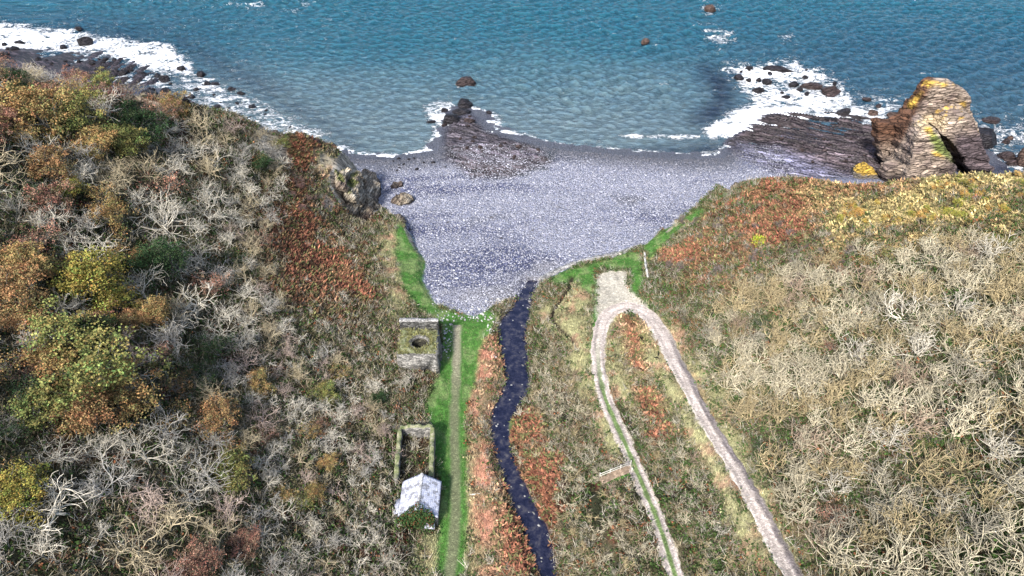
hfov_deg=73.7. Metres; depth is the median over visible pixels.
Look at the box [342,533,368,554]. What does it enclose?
shrub
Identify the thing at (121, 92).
leafy tree
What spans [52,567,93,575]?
bare tree
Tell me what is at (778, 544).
track
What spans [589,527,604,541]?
shrub
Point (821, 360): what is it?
bare tree
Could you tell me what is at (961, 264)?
bare tree
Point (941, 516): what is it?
bare tree
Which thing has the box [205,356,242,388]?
bare tree
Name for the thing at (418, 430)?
roofless ruin
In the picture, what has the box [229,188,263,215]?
bare tree
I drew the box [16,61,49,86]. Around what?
bare tree
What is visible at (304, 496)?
leafy tree
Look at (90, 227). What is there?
bare tree
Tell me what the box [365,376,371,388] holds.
shrub
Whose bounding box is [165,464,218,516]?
bare tree
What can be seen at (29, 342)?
bare tree
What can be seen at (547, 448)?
shrub
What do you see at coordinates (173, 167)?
bare tree
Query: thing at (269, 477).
bare tree
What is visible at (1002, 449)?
bare tree
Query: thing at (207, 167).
bare tree
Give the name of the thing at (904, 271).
bare tree
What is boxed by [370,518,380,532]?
shrub
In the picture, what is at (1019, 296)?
bare tree
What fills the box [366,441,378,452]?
shrub
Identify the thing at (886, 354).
bare tree
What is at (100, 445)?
bare tree
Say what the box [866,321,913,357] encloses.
bare tree
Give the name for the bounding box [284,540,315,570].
bare tree
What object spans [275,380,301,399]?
bare tree
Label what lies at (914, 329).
bare tree
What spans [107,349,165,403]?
bare tree
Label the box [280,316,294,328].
shrub
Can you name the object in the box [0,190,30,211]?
bare tree
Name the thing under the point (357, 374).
shrub
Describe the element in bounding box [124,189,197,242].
bare tree
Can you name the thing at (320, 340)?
undergrowth
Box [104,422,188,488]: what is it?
bare tree
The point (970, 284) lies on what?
bare tree
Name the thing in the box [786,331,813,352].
bare tree
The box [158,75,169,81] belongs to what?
boulder
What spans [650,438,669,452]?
shrub
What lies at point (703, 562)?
shrub
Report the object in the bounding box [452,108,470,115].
boulder
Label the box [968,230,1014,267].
bare tree
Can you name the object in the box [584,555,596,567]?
shrub
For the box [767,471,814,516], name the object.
bare tree
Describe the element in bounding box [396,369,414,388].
bare tree
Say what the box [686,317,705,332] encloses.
leafy tree
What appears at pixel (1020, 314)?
bare tree
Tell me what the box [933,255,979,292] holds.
bare tree
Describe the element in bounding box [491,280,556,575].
stream
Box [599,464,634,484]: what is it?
stepped path
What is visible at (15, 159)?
bare tree
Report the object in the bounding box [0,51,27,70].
leafy tree
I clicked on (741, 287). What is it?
bare tree
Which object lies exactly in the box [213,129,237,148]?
bare tree
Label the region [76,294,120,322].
leafy tree
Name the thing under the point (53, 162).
leafy tree
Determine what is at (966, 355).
bare tree
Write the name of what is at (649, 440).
shrub
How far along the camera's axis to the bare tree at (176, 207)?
119.01 m
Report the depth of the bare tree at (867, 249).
115.50 m
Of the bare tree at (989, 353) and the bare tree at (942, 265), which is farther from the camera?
the bare tree at (942, 265)
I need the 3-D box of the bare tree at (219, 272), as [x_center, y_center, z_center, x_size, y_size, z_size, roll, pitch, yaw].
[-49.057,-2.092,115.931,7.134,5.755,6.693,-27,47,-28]
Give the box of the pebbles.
[349,142,797,575]
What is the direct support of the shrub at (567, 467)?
on the ground at (790, 144)
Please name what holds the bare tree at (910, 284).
on the ground at (790, 144)
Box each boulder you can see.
[14,40,25,43]
[76,36,92,45]
[119,69,127,75]
[140,89,157,97]
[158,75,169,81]
[160,87,169,92]
[174,97,189,106]
[176,65,185,70]
[196,71,204,76]
[443,114,458,123]
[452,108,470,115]
[455,76,475,86]
[457,98,472,108]
[464,118,475,122]
[641,38,649,44]
[704,4,715,12]
[734,74,743,79]
[752,87,762,93]
[762,78,771,84]
[763,65,792,72]
[788,81,798,87]
[800,82,822,89]
[811,117,836,120]
[821,86,840,96]
[837,108,850,113]
[862,97,871,101]
[868,109,878,115]
[886,112,896,117]
[978,127,996,148]
[981,116,1000,124]
[996,151,1015,160]
[1001,138,1010,143]
[1006,160,1017,165]
[1015,147,1023,166]
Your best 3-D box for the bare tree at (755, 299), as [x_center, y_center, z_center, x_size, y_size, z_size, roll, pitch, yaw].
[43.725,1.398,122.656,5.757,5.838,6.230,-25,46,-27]
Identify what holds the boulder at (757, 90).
in the sea
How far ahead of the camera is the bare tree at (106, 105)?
124.53 m
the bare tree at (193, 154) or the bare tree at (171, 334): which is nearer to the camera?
the bare tree at (171, 334)
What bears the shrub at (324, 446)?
on the ground at (790, 144)
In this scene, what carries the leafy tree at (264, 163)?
on the ground at (790, 144)
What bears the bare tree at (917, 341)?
on the ground at (790, 144)
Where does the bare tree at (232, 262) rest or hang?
on the ground at (790, 144)
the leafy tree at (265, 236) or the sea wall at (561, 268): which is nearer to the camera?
the leafy tree at (265, 236)
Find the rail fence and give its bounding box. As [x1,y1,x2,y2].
[599,460,631,477]
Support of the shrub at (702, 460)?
on the ground at (790, 144)
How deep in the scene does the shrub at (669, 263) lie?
142.53 m
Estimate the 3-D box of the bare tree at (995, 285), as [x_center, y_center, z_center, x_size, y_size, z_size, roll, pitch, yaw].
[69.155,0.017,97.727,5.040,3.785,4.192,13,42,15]
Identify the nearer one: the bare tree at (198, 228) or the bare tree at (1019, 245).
the bare tree at (1019, 245)
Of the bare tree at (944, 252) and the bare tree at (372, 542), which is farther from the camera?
the bare tree at (944, 252)
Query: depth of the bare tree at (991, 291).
95.92 m
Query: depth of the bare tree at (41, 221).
101.05 m
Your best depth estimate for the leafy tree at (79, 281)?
94.73 m
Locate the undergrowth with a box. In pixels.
[0,68,1023,575]
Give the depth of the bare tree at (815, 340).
108.75 m
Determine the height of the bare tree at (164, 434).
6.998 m
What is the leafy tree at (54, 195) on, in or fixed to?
on the ground at (790, 144)
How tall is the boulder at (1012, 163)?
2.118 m
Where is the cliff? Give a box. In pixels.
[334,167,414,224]
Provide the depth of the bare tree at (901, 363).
96.23 m
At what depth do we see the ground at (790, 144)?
129.23 m
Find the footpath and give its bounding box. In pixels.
[442,325,463,575]
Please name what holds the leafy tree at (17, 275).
on the ground at (790, 144)
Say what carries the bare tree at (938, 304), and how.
on the ground at (790, 144)
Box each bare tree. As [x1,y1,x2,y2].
[0,138,30,190]
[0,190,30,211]
[0,414,24,434]
[0,502,43,555]
[2,321,67,360]
[5,469,100,552]
[8,132,70,168]
[8,526,66,571]
[16,57,50,79]
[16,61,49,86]
[19,198,74,229]
[22,60,57,85]
[29,434,84,473]
[35,288,92,318]
[52,220,89,248]
[52,231,126,266]
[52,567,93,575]
[58,70,93,90]
[58,154,99,187]
[65,133,114,178]
[68,204,108,237]
[68,449,141,511]
[72,428,130,475]
[77,517,122,553]
[83,85,126,122]
[83,171,133,197]
[87,156,138,189]
[90,515,185,575]
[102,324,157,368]
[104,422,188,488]
[106,472,176,532]
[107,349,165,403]
[116,260,165,308]
[117,460,145,490]
[120,82,145,100]
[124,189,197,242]
[125,183,162,214]
[126,492,204,549]
[127,149,171,189]
[131,403,195,453]
[134,552,192,575]
[136,139,158,153]
[137,313,189,363]
[138,110,189,143]
[146,152,194,177]
[147,235,180,254]
[155,137,190,154]
[158,194,193,217]
[162,290,191,328]
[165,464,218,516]
[166,254,207,280]
[167,310,200,334]
[171,139,213,163]
[174,280,219,322]
[175,438,234,498]
[177,216,210,239]
[177,441,196,468]
[180,102,217,138]
[182,235,222,275]
[185,422,236,456]
[186,124,214,151]
[186,195,234,229]
[188,506,252,575]
[189,149,224,179]
[191,175,225,194]
[192,179,228,208]
[192,374,239,414]
[200,258,243,288]
[201,313,238,347]
[202,138,244,170]
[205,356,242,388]
[207,487,252,535]
[210,298,246,327]
[211,372,251,397]
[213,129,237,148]
[215,230,237,247]
[216,222,247,244]
[218,552,254,575]
[222,163,252,186]
[225,256,266,292]
[225,327,257,356]
[228,345,267,374]
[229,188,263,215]
[229,321,261,345]
[230,425,266,451]
[231,274,265,305]
[232,149,251,170]
[232,217,254,231]
[232,227,266,249]
[233,311,260,337]
[234,295,261,326]
[235,178,260,195]
[236,397,287,436]
[237,255,259,268]
[240,517,281,554]
[241,390,268,411]
[248,452,274,475]
[255,291,283,316]
[255,543,294,575]
[257,315,277,333]
[259,186,284,203]
[259,463,282,495]
[260,438,288,462]
[263,323,282,347]
[263,495,295,529]
[271,288,295,315]
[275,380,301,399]
[275,560,298,575]
[278,408,309,429]
[283,357,315,380]
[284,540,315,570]
[285,441,319,473]
[291,396,317,423]
[292,508,326,542]
[299,468,317,490]
[311,397,337,417]
[312,554,339,575]
[323,422,347,444]
[324,528,352,556]
[327,501,345,526]
[331,403,354,428]
[333,439,356,463]
[344,516,367,541]
[348,439,377,465]
[353,464,373,486]
[357,528,384,555]
[358,396,388,418]
[358,448,385,474]
[368,540,411,575]
[372,418,393,441]
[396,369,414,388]
[695,321,721,345]
[698,295,730,319]
[704,364,749,401]
[706,349,755,383]
[714,362,771,406]
[718,387,761,428]
[720,288,764,318]
[723,391,774,439]
[724,329,761,356]
[725,345,754,375]
[726,269,761,296]
[738,357,774,390]
[739,285,768,308]
[739,336,778,368]
[741,320,774,347]
[742,381,773,407]
[743,436,800,486]
[749,318,794,354]
[750,278,787,308]
[750,343,796,382]
[750,359,801,410]
[757,266,787,294]
[757,280,794,309]
[764,388,809,429]
[765,341,792,363]
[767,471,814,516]
[769,300,805,327]
[773,367,828,415]
[773,452,816,501]
[774,354,820,391]
[775,423,819,457]
[780,495,832,535]
[782,272,809,298]
[784,447,827,484]
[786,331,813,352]
[786,339,821,369]
[790,348,838,386]
[790,387,830,419]
[792,327,836,356]
[792,357,842,392]
[792,369,859,407]
[792,422,831,453]
[795,263,833,293]
[796,257,833,286]
[796,509,836,558]
[797,422,856,469]
[800,449,849,499]
[802,276,835,314]
[804,509,883,575]
[805,306,839,334]
[805,403,837,428]
[805,466,857,501]
[806,503,871,548]
[810,259,856,289]
[816,340,862,396]
[817,291,864,326]
[819,453,875,483]
[820,306,860,343]
[820,392,861,433]
[822,417,878,470]
[836,330,876,369]
[837,269,887,309]
[838,303,872,330]
[839,489,902,533]
[841,358,877,390]
[842,314,893,353]
[842,411,884,457]
[844,561,875,575]
[846,306,887,334]
[847,259,886,290]
[847,504,900,554]
[848,346,893,385]
[850,351,900,389]
[850,377,897,411]
[852,238,882,265]
[853,452,900,494]
[857,256,903,296]
[857,522,953,575]
[861,464,926,529]
[864,398,914,440]
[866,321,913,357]
[866,418,919,468]
[868,334,907,367]
[870,280,907,313]
[871,279,935,330]
[875,379,930,422]
[876,495,932,548]
[878,241,918,268]
[878,391,946,453]
[881,321,943,360]
[884,256,930,290]
[886,354,918,380]
[887,359,943,391]
[889,270,928,299]
[890,553,954,575]
[892,433,962,492]
[894,317,931,348]
[895,482,977,521]
[896,376,941,401]
[899,500,973,558]
[901,275,953,308]
[903,227,943,257]
[903,353,957,384]
[906,292,953,328]
[907,377,969,426]
[908,304,940,332]
[913,235,956,267]
[918,460,973,518]
[918,521,999,575]
[921,244,967,278]
[925,350,995,401]
[926,287,990,329]
[930,227,973,257]
[930,328,996,378]
[932,300,997,332]
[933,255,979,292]
[934,310,976,338]
[934,399,1012,440]
[936,248,975,286]
[936,439,992,479]
[940,322,980,350]
[944,386,1007,430]
[951,224,993,245]
[951,265,993,297]
[952,237,983,263]
[954,334,1023,374]
[954,377,1002,414]
[955,251,984,268]
[955,486,1018,551]
[963,317,1023,364]
[964,247,1007,292]
[964,476,1021,520]
[965,388,1023,445]
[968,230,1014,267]
[970,294,1013,330]
[970,446,1023,510]
[971,417,1023,471]
[973,267,1021,314]
[973,272,1013,298]
[975,236,1006,254]
[976,494,1023,556]
[984,259,1023,286]
[985,266,1023,301]
[985,553,1023,575]
[990,529,1023,575]
[993,249,1023,275]
[993,308,1023,335]
[994,456,1023,503]
[995,351,1023,409]
[999,335,1023,374]
[1002,288,1023,323]
[1005,232,1023,259]
[1007,288,1023,307]
[1009,238,1023,262]
[1011,302,1023,333]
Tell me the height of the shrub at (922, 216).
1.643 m
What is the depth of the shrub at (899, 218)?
119.38 m
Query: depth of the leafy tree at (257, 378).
103.47 m
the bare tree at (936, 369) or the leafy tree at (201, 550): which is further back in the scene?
the bare tree at (936, 369)
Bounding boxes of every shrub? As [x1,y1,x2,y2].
[245,503,272,529]
[254,339,274,354]
[256,354,275,367]
[257,393,278,409]
[258,491,282,505]
[270,421,290,432]
[271,359,284,378]
[272,459,291,478]
[276,397,297,416]
[278,428,293,445]
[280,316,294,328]
[281,536,303,551]
[294,330,307,343]
[300,563,321,575]
[301,353,317,366]
[307,435,330,448]
[307,537,332,554]
[308,438,322,457]
[315,356,329,370]
[316,470,340,487]
[320,371,335,381]
[320,441,336,452]
[327,480,345,500]
[333,376,348,393]
[334,398,346,411]
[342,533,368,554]
[343,393,363,406]
[345,476,364,494]
[347,455,357,474]
[348,364,365,377]
[349,555,369,571]
[351,565,367,575]
[352,492,370,505]
[357,501,376,517]
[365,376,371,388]
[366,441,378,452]
[368,477,390,492]
[368,494,391,513]
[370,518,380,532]
[378,408,393,421]
[378,444,404,460]
[505,566,522,575]
[519,436,538,448]
[534,425,551,439]
[538,366,549,382]
[543,442,556,453]
[546,389,565,399]
[549,405,565,416]
[556,495,575,512]
[556,540,572,561]
[560,513,570,523]
[562,472,577,484]
[563,460,577,476]
[564,378,577,391]
[564,505,583,519]
[566,524,583,542]
[568,396,588,406]
[570,401,583,416]
[576,476,591,490]
[576,543,588,561]
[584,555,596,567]
[585,513,599,525]
[588,466,603,480]
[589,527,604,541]
[593,550,613,569]
[595,490,622,502]
[599,514,617,529]
[600,484,616,497]
[610,531,629,549]
[614,553,636,573]
[615,517,632,532]
[618,547,643,564]
[628,527,645,538]
[630,536,654,560]
[632,369,648,378]
[633,409,650,423]
[644,437,655,447]
[649,455,663,474]
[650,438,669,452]
[664,260,674,267]
[673,441,691,450]
[674,449,689,466]
[674,496,689,510]
[677,508,695,524]
[687,450,697,463]
[691,455,708,468]
[693,478,706,491]
[695,553,714,569]
[696,513,720,527]
[696,567,710,575]
[698,359,709,368]
[698,461,711,475]
[705,542,719,550]
[712,264,722,274]
[712,526,730,538]
[715,548,736,565]
[751,234,766,246]
[844,245,855,254]
[854,208,866,216]
[890,216,905,224]
[916,209,926,217]
[936,206,954,215]
[951,209,967,217]
[953,197,964,207]
[960,189,972,196]
[986,204,996,211]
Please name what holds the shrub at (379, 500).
on the ground at (790, 144)
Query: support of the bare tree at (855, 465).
on the ground at (790, 144)
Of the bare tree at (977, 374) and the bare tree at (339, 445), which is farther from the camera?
the bare tree at (339, 445)
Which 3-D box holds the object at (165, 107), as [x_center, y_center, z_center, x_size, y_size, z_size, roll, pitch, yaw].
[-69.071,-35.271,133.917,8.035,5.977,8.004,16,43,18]
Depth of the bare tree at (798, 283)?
118.11 m
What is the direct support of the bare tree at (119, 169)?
on the ground at (790, 144)
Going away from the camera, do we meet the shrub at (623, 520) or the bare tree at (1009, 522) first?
the bare tree at (1009, 522)
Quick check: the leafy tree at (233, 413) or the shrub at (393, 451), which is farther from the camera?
the shrub at (393, 451)
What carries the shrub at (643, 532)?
on the ground at (790, 144)
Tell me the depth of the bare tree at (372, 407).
112.01 m
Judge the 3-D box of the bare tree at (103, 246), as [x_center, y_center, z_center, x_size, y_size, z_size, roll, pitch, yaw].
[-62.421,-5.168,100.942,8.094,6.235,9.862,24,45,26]
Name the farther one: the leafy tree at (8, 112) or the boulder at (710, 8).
the boulder at (710, 8)
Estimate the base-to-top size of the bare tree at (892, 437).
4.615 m
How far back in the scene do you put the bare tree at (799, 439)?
97.35 m
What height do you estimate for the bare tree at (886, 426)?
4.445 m
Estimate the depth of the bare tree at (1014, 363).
87.15 m
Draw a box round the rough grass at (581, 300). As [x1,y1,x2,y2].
[311,148,1023,575]
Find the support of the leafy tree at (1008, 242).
on the ground at (790, 144)
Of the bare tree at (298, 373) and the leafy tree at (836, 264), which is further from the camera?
the leafy tree at (836, 264)
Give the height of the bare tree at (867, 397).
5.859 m
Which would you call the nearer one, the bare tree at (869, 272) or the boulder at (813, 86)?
the bare tree at (869, 272)
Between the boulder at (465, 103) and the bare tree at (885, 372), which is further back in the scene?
the boulder at (465, 103)
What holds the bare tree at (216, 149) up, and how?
on the ground at (790, 144)
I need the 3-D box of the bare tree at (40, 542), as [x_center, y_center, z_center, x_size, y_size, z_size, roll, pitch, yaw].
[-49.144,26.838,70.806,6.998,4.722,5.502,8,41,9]
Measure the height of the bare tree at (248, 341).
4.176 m
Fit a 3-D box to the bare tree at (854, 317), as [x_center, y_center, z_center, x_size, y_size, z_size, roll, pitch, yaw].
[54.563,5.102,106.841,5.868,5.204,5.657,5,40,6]
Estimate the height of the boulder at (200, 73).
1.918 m
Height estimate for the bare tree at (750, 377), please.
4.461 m
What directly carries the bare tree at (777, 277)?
on the ground at (790, 144)
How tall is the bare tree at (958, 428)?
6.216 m
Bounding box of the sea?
[0,0,1023,172]
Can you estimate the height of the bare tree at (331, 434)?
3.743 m
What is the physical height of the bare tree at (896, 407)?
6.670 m
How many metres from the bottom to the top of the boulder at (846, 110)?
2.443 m
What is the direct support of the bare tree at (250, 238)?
on the ground at (790, 144)
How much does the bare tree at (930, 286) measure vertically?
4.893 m
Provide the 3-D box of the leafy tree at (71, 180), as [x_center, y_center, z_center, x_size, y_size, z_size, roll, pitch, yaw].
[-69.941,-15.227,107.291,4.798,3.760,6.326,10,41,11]
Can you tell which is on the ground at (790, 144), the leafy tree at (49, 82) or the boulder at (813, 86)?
the leafy tree at (49, 82)
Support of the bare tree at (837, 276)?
on the ground at (790, 144)
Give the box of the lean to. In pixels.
[392,499,399,515]
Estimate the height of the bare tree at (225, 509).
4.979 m
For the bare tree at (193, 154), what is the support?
on the ground at (790, 144)
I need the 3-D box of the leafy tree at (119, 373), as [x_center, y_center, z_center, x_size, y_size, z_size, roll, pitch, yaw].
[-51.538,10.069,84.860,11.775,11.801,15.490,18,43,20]
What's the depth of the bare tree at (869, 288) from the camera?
110.21 m
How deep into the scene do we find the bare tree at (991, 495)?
75.88 m
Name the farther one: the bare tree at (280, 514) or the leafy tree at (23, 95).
the leafy tree at (23, 95)
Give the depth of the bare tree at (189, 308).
106.72 m
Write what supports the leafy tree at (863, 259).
on the ground at (790, 144)
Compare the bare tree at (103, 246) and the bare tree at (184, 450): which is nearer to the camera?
the bare tree at (184, 450)
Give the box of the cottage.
[396,473,441,533]
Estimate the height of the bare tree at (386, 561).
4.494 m
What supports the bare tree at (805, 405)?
on the ground at (790, 144)
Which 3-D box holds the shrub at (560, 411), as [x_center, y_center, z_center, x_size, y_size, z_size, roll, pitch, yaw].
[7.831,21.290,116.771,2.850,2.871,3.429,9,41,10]
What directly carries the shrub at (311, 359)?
on the ground at (790, 144)
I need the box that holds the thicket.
[0,113,1023,575]
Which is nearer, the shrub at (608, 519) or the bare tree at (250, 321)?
the shrub at (608, 519)
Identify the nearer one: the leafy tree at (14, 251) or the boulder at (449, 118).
the leafy tree at (14, 251)
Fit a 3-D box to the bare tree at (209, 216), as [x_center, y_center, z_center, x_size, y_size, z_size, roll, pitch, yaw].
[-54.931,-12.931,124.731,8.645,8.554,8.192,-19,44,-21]
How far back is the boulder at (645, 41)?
272.08 m
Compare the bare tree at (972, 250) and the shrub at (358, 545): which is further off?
the bare tree at (972, 250)
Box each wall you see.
[538,243,640,281]
[644,252,648,276]
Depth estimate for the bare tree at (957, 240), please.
107.34 m
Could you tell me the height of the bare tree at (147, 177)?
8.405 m
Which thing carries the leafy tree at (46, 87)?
on the ground at (790, 144)
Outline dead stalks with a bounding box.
[0,65,1023,575]
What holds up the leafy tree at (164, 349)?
on the ground at (790, 144)
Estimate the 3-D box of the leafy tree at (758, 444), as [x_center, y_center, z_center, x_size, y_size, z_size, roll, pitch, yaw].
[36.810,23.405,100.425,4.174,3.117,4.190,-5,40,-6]
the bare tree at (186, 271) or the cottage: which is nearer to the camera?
the cottage
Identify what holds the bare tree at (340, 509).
on the ground at (790, 144)
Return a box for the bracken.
[232,131,1023,575]
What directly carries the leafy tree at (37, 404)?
on the ground at (790, 144)
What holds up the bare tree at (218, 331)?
on the ground at (790, 144)
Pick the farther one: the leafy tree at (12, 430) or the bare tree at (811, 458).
the bare tree at (811, 458)
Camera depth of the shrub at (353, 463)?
102.91 m
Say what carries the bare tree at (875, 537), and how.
on the ground at (790, 144)
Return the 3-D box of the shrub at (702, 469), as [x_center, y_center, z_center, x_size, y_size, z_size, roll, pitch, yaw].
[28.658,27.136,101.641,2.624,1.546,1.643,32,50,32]
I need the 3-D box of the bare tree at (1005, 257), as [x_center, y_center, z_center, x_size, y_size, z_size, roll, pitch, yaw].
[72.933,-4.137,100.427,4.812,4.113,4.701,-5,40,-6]
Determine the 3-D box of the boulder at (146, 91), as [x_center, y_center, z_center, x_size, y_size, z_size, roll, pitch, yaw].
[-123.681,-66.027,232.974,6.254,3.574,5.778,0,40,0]
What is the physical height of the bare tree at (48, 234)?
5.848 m
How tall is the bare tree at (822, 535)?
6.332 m
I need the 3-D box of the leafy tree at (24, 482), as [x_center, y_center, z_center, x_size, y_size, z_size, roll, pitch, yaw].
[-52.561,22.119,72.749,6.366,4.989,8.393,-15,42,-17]
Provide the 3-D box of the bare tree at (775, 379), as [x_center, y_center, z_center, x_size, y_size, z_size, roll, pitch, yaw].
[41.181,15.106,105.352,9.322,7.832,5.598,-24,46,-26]
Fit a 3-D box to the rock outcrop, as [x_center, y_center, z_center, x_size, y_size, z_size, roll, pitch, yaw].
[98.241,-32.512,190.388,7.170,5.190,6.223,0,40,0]
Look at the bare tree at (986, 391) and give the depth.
86.28 m
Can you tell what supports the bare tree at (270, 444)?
on the ground at (790, 144)
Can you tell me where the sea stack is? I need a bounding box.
[870,77,994,181]
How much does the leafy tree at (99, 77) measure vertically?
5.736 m
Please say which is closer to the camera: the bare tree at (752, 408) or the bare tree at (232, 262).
the bare tree at (752, 408)
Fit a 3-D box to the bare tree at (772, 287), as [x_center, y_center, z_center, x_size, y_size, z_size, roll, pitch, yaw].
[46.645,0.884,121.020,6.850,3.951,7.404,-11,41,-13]
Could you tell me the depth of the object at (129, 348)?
94.22 m
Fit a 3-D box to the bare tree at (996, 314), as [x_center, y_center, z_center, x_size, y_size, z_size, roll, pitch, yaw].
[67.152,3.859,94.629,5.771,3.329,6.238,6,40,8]
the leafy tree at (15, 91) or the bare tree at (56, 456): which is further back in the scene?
the leafy tree at (15, 91)
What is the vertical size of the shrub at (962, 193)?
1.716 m
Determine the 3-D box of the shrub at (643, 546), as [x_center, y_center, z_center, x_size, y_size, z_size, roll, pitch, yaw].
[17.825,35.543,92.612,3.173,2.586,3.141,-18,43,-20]
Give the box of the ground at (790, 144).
[0,48,1023,575]
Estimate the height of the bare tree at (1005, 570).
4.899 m
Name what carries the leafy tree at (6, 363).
on the ground at (790, 144)
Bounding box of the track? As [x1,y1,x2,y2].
[590,302,803,575]
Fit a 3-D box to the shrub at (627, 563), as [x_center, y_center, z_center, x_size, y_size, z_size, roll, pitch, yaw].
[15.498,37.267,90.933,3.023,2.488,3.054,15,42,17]
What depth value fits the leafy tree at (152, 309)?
99.19 m
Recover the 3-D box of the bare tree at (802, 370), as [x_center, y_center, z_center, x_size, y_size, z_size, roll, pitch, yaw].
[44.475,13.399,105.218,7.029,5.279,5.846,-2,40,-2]
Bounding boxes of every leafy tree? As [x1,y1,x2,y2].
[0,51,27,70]
[0,66,33,90]
[0,69,27,91]
[0,75,75,136]
[0,79,37,104]
[0,82,75,144]
[0,104,31,137]
[0,120,12,152]
[0,120,40,144]
[0,238,63,283]
[0,255,51,314]
[0,306,61,339]
[0,335,19,385]
[0,353,51,387]
[0,369,55,411]
[0,403,37,450]
[0,452,53,533]
[2,379,91,434]
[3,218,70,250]
[4,223,50,255]
[9,182,45,211]
[12,335,96,395]
[17,294,109,385]
[18,323,173,415]
[20,178,77,220]
[24,143,79,181]
[27,78,63,103]
[33,77,61,93]
[37,82,117,140]
[46,173,90,206]
[46,243,131,310]
[47,72,94,107]
[47,247,83,272]
[47,381,124,443]
[56,65,89,86]
[59,95,95,122]
[68,119,122,162]
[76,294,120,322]
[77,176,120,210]
[80,66,123,89]
[80,312,127,350]
[81,194,140,240]
[82,79,135,110]
[82,115,105,127]
[89,277,146,319]
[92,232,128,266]
[94,352,179,432]
[98,121,151,158]
[104,94,179,148]
[109,307,151,339]
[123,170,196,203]
[124,245,150,267]
[125,235,194,288]
[127,293,172,330]
[129,88,155,104]
[133,341,180,372]
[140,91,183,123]
[149,397,194,443]
[155,365,195,399]
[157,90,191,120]
[165,534,226,575]
[180,356,226,399]
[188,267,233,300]
[190,329,237,361]
[190,387,241,450]
[210,437,257,503]
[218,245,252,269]
[220,405,241,421]
[224,523,261,565]
[238,365,276,401]
[248,419,282,445]
[249,151,275,170]
[250,229,273,249]
[270,135,291,149]
[272,483,299,503]
[289,482,316,512]
[297,417,322,439]
[302,479,327,505]
[305,383,323,399]
[311,379,341,406]
[313,417,329,434]
[315,452,342,475]
[330,361,351,383]
[367,386,389,408]
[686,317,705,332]
[749,312,772,327]
[751,435,775,458]
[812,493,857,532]
[819,340,838,351]
[828,258,842,267]
[831,265,850,274]
[852,249,878,268]
[879,246,898,263]
[908,428,932,448]
[996,369,1021,391]
[1000,236,1021,250]
[1009,335,1023,349]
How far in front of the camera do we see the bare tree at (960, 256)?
103.96 m
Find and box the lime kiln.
[396,318,442,373]
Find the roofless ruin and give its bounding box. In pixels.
[393,423,435,483]
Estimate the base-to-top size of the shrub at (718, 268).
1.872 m
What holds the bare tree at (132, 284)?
on the ground at (790, 144)
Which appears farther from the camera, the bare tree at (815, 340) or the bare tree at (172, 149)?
the bare tree at (172, 149)
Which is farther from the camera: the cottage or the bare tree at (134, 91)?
the bare tree at (134, 91)
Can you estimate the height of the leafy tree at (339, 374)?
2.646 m
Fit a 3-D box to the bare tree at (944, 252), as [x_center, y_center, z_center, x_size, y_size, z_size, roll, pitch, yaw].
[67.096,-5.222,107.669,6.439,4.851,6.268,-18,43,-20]
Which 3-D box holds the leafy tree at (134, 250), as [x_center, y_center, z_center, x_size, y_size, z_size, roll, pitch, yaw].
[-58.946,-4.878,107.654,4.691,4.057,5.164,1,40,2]
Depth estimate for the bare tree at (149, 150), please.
125.66 m
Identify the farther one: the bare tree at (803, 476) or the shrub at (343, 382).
the shrub at (343, 382)
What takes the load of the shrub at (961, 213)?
on the ground at (790, 144)
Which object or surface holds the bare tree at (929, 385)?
on the ground at (790, 144)
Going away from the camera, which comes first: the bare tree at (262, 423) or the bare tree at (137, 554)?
the bare tree at (137, 554)
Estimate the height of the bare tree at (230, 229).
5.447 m
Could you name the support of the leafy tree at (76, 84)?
on the ground at (790, 144)
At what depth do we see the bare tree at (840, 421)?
95.35 m
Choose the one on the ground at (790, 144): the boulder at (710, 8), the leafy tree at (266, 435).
the leafy tree at (266, 435)
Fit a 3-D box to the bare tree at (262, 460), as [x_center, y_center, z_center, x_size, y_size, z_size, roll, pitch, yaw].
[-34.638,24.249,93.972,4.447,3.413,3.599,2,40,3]
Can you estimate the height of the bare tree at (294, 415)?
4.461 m
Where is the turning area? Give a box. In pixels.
[592,269,649,319]
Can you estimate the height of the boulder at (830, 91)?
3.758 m
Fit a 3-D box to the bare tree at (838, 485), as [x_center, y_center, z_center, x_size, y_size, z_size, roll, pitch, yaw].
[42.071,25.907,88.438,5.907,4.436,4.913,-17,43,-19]
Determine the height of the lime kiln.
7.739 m
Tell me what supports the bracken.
on the ground at (790, 144)
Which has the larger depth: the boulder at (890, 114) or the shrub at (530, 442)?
the boulder at (890, 114)
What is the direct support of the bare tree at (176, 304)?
on the ground at (790, 144)
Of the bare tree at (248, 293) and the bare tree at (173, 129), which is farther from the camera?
the bare tree at (173, 129)
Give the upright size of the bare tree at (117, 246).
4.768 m
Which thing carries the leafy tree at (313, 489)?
on the ground at (790, 144)
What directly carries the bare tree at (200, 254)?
on the ground at (790, 144)
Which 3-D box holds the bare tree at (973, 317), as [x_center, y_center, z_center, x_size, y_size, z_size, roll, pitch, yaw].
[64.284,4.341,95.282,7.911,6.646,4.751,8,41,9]
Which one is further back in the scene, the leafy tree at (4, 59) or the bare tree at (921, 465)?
the leafy tree at (4, 59)
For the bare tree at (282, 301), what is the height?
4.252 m
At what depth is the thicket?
118.41 m
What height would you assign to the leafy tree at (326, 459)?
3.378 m
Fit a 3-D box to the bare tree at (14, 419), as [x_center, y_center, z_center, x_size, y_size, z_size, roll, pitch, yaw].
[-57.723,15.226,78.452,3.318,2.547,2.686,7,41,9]

